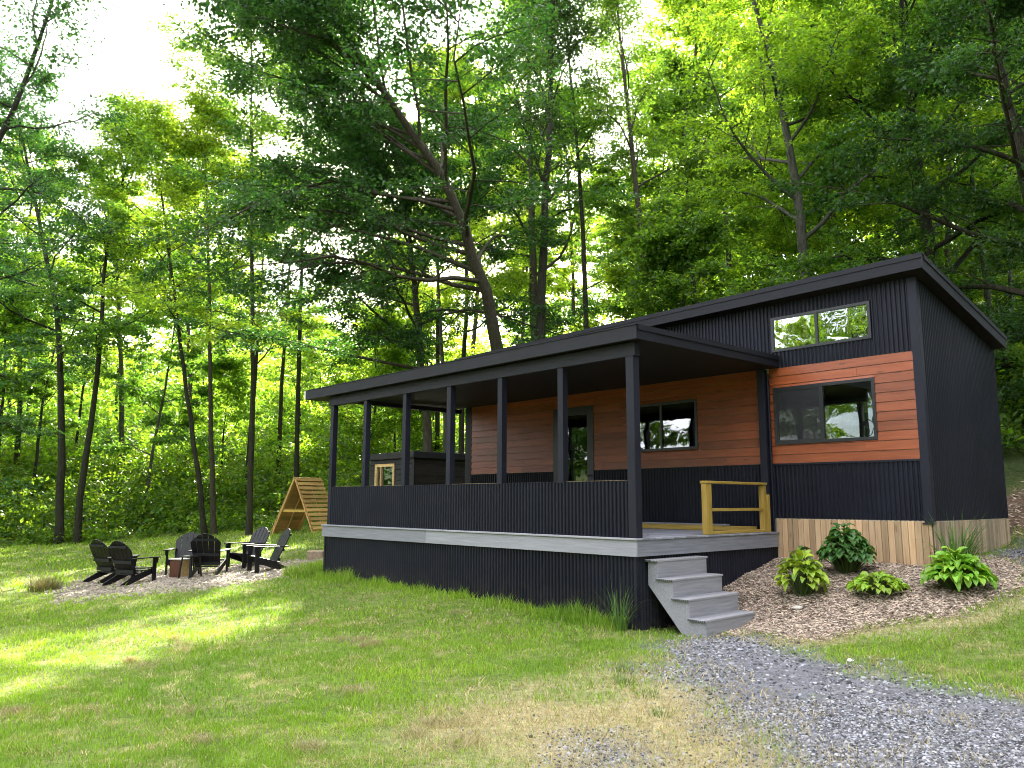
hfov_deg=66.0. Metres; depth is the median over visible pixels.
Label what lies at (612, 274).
young tree
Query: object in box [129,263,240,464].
forest tree
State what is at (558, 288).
tall tree
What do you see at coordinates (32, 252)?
forest tree
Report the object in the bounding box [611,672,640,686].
weed tuft
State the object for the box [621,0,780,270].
tall tree
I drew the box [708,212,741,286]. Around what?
tall tree
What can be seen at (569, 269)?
tall tree
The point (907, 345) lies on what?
cabin
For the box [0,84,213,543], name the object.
forest tree
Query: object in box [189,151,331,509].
forest tree
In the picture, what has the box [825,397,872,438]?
window
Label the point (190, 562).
side table
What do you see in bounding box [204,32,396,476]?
tall tree
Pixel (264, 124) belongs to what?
tall tree
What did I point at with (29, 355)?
tall tree
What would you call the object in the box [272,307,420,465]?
young tree
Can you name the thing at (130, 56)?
sky
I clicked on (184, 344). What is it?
forest tree
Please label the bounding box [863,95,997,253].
tall tree
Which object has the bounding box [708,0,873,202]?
tall tree
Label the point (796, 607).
stone
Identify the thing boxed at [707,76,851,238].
tall tree
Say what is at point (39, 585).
grass clump
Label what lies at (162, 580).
gravel stones
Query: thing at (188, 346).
tall tree
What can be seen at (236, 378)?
young tree
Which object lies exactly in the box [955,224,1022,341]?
young tree
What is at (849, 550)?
leafy bush
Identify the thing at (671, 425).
window
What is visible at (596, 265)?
forest tree
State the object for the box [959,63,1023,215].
forest tree
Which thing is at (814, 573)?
hosta
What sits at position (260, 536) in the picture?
garden chair
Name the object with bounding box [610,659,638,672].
weed tuft
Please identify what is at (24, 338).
forest tree
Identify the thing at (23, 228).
tall tree
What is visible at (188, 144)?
forest tree
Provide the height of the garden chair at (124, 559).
0.989 m
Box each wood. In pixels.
[0,255,1021,485]
[2,243,623,420]
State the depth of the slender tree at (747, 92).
29.72 m
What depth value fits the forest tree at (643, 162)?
39.31 m
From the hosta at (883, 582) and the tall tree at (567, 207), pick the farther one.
the tall tree at (567, 207)
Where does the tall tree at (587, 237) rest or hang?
on the ground at (1014, 469)
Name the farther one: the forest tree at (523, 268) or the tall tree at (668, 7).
the forest tree at (523, 268)
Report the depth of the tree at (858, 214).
26.29 m
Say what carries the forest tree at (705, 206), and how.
on the ground at (1014, 469)
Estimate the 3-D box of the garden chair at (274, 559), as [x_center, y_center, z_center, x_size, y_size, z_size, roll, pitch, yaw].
[-5.635,3.873,18.425,0.960,0.989,0.800,6,-10,-32]
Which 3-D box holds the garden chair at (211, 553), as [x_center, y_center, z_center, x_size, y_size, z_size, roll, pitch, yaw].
[-7.052,3.961,18.361,0.800,0.989,0.960,1,-8,-4]
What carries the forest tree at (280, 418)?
on the ground at (1014, 469)
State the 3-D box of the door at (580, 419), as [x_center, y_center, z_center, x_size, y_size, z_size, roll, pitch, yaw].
[1.275,1.661,16.348,0.150,2.370,1.130,8,-11,-42]
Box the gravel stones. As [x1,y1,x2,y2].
[39,549,1023,767]
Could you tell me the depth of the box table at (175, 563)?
18.26 m
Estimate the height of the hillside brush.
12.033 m
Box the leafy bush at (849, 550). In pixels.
[816,523,876,573]
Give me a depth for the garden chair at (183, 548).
19.71 m
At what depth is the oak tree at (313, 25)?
20.42 m
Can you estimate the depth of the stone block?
19.70 m
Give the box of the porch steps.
[645,556,755,637]
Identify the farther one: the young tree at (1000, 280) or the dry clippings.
the young tree at (1000, 280)
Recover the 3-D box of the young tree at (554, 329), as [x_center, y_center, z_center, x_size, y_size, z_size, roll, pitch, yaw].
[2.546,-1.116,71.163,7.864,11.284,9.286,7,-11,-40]
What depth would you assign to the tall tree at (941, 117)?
29.01 m
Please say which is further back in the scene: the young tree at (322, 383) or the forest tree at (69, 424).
the young tree at (322, 383)
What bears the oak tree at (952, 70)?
on the ground at (1014, 469)
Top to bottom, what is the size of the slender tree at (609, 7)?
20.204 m
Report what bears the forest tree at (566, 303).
on the ground at (1014, 469)
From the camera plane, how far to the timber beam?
13.59 m
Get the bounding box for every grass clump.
[19,571,68,591]
[596,578,655,630]
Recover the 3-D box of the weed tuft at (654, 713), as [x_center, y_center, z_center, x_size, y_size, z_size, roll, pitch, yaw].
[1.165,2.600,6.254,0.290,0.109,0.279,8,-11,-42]
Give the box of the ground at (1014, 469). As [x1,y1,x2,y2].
[0,381,1023,767]
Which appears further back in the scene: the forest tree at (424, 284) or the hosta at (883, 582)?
the forest tree at (424, 284)
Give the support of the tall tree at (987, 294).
on the ground at (1014, 469)
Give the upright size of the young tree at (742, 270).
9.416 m
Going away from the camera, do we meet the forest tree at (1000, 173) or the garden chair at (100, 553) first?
the garden chair at (100, 553)
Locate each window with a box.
[640,399,697,451]
[770,301,871,352]
[773,377,877,444]
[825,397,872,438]
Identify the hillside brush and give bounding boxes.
[422,326,1023,455]
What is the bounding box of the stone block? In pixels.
[306,550,323,559]
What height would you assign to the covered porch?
4.345 m
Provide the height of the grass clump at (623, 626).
0.776 m
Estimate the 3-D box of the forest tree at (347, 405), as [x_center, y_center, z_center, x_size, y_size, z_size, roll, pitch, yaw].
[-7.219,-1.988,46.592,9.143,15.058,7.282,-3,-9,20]
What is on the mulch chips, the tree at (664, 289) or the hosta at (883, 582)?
the hosta at (883, 582)
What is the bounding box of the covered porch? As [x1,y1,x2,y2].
[304,323,779,630]
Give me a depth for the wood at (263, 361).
84.83 m
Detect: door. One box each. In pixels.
[374,463,395,485]
[553,405,594,481]
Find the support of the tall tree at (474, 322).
on the ground at (1014, 469)
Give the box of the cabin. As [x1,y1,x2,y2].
[455,252,1010,566]
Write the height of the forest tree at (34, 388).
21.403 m
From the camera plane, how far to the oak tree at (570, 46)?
26.89 m
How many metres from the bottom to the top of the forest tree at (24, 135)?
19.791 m
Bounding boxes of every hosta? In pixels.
[773,547,830,596]
[846,570,910,594]
[920,546,998,591]
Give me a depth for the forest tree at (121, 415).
43.79 m
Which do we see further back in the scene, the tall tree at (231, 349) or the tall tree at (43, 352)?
the tall tree at (231, 349)
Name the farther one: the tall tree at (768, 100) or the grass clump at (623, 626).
the tall tree at (768, 100)
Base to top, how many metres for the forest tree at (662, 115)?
17.249 m
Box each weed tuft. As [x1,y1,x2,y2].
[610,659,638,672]
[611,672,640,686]
[631,686,661,698]
[644,704,675,717]
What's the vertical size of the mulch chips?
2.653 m
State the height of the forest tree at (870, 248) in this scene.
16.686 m
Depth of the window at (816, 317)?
12.75 m
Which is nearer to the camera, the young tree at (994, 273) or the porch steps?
the porch steps
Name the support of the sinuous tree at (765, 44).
on the ground at (1014, 469)
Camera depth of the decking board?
13.78 m
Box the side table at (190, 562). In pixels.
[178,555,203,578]
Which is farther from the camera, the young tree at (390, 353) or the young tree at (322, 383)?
the young tree at (322, 383)
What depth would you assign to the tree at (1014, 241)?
17.44 m
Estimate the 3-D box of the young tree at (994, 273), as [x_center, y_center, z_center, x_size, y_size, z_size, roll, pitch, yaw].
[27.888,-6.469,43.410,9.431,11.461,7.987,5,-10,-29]
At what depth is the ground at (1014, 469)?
7.64 m
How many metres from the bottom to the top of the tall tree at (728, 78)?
22.050 m
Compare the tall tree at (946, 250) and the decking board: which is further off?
the tall tree at (946, 250)
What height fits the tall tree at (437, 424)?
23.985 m
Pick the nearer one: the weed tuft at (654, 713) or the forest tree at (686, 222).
the weed tuft at (654, 713)
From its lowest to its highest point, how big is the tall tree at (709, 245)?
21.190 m
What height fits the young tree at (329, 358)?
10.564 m
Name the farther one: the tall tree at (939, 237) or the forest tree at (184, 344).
the forest tree at (184, 344)
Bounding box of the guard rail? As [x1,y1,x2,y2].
[700,481,770,534]
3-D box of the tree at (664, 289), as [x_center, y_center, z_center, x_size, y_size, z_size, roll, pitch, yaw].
[5.206,-1.526,23.690,8.483,9.383,7.555,8,-11,-42]
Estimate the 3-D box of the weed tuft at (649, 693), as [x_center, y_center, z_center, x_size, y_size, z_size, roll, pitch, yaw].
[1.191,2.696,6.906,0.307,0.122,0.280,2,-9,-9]
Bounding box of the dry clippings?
[0,544,1023,767]
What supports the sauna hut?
on the ground at (1014, 469)
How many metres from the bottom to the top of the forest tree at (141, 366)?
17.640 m
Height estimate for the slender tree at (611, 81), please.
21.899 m
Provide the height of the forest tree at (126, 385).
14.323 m
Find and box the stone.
[791,605,801,609]
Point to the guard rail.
(763, 509)
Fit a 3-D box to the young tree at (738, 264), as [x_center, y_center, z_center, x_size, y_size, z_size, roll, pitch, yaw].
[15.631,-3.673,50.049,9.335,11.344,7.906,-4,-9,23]
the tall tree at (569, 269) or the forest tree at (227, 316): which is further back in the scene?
the forest tree at (227, 316)
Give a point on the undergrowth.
(162, 501)
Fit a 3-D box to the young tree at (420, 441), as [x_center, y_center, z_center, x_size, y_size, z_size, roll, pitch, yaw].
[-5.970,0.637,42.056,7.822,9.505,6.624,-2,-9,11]
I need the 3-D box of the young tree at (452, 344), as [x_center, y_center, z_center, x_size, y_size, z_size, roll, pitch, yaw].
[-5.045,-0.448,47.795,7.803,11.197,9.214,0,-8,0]
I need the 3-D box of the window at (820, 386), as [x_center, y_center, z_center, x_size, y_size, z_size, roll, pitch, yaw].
[4.959,0.456,12.553,0.084,0.949,1.671,8,-11,-42]
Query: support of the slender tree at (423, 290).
on the ground at (1014, 469)
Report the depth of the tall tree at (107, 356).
47.56 m
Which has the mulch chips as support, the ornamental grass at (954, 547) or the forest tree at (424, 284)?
the ornamental grass at (954, 547)
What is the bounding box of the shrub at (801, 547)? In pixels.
[787,545,814,579]
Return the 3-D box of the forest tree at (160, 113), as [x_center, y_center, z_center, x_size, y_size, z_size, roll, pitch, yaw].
[-13.328,-2.779,30.902,7.342,17.526,8.254,8,-11,-42]
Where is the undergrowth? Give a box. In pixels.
[0,404,442,546]
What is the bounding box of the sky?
[0,0,992,401]
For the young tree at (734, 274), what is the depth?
35.24 m
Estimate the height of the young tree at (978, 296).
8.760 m
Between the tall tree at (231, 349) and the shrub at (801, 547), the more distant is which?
the tall tree at (231, 349)
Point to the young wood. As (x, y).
(138, 410)
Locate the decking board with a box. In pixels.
[642,522,729,525]
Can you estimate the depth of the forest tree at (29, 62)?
19.36 m
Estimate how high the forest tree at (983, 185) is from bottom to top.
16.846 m
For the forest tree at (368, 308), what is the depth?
82.13 m
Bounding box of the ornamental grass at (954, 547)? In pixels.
[908,510,1018,554]
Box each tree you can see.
[0,0,141,506]
[0,55,180,544]
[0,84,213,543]
[0,129,98,478]
[0,156,52,402]
[0,236,73,448]
[0,245,24,396]
[0,250,38,408]
[0,264,113,503]
[2,226,66,455]
[22,265,63,410]
[45,257,139,471]
[53,155,205,472]
[65,209,170,434]
[70,245,234,522]
[73,89,282,533]
[90,82,306,534]
[119,130,258,477]
[121,0,342,534]
[126,0,641,350]
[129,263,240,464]
[155,297,247,413]
[161,83,599,451]
[165,350,293,479]
[181,302,243,383]
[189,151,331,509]
[193,281,262,356]
[199,164,349,473]
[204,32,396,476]
[244,303,343,432]
[270,316,363,425]
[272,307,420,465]
[290,321,387,415]
[307,235,440,441]
[310,306,458,451]
[340,268,402,374]
[357,151,533,452]
[369,263,435,356]
[371,283,483,435]
[373,36,523,451]
[373,46,576,453]
[412,59,560,354]
[419,0,632,340]
[463,0,629,340]
[468,125,595,340]
[490,210,566,340]
[498,248,561,344]
[499,0,642,328]
[508,80,630,331]
[525,311,566,341]
[547,211,607,333]
[558,0,722,303]
[558,197,714,332]
[566,44,782,317]
[571,80,728,329]
[575,197,666,319]
[582,0,775,290]
[594,190,716,279]
[595,186,850,420]
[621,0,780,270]
[628,191,712,318]
[642,151,739,291]
[655,0,1023,279]
[656,166,732,310]
[661,8,856,275]
[690,201,814,298]
[705,4,951,273]
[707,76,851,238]
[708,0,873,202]
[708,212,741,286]
[723,0,1023,379]
[724,0,913,414]
[724,249,783,289]
[732,265,765,291]
[735,117,914,426]
[755,0,1023,391]
[792,4,997,255]
[794,0,1021,247]
[809,208,895,263]
[810,220,892,257]
[840,1,1023,319]
[859,0,1023,279]
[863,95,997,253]
[889,89,1023,301]
[893,7,1023,344]
[905,238,993,312]
[943,167,1021,315]
[951,203,1023,326]
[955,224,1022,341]
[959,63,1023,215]
[962,146,1023,410]
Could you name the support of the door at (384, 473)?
in the sauna hut
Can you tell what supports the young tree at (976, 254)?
on the ground at (1014, 469)
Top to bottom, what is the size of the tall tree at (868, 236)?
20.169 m
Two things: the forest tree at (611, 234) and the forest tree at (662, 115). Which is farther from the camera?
the forest tree at (611, 234)
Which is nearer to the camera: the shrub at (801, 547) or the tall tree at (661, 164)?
the shrub at (801, 547)
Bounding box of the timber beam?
[642,523,756,530]
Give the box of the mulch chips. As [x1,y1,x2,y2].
[717,481,1023,642]
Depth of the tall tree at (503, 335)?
85.57 m
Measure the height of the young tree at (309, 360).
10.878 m
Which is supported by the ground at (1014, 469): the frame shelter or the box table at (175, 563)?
the frame shelter
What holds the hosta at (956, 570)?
on the mulch chips
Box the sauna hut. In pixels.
[370,451,464,485]
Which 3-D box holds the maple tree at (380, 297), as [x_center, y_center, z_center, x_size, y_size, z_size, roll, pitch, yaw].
[-3.709,-2.814,26.573,14.668,15.143,10.633,4,-9,-25]
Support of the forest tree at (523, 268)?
on the ground at (1014, 469)
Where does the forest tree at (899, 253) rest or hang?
on the ground at (1014, 469)
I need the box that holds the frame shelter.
[271,477,327,533]
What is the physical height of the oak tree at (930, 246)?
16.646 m
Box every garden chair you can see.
[83,539,139,583]
[102,540,160,585]
[163,532,202,574]
[188,533,231,577]
[224,527,269,567]
[246,528,291,572]
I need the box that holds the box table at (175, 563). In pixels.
[169,558,189,577]
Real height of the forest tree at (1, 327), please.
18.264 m

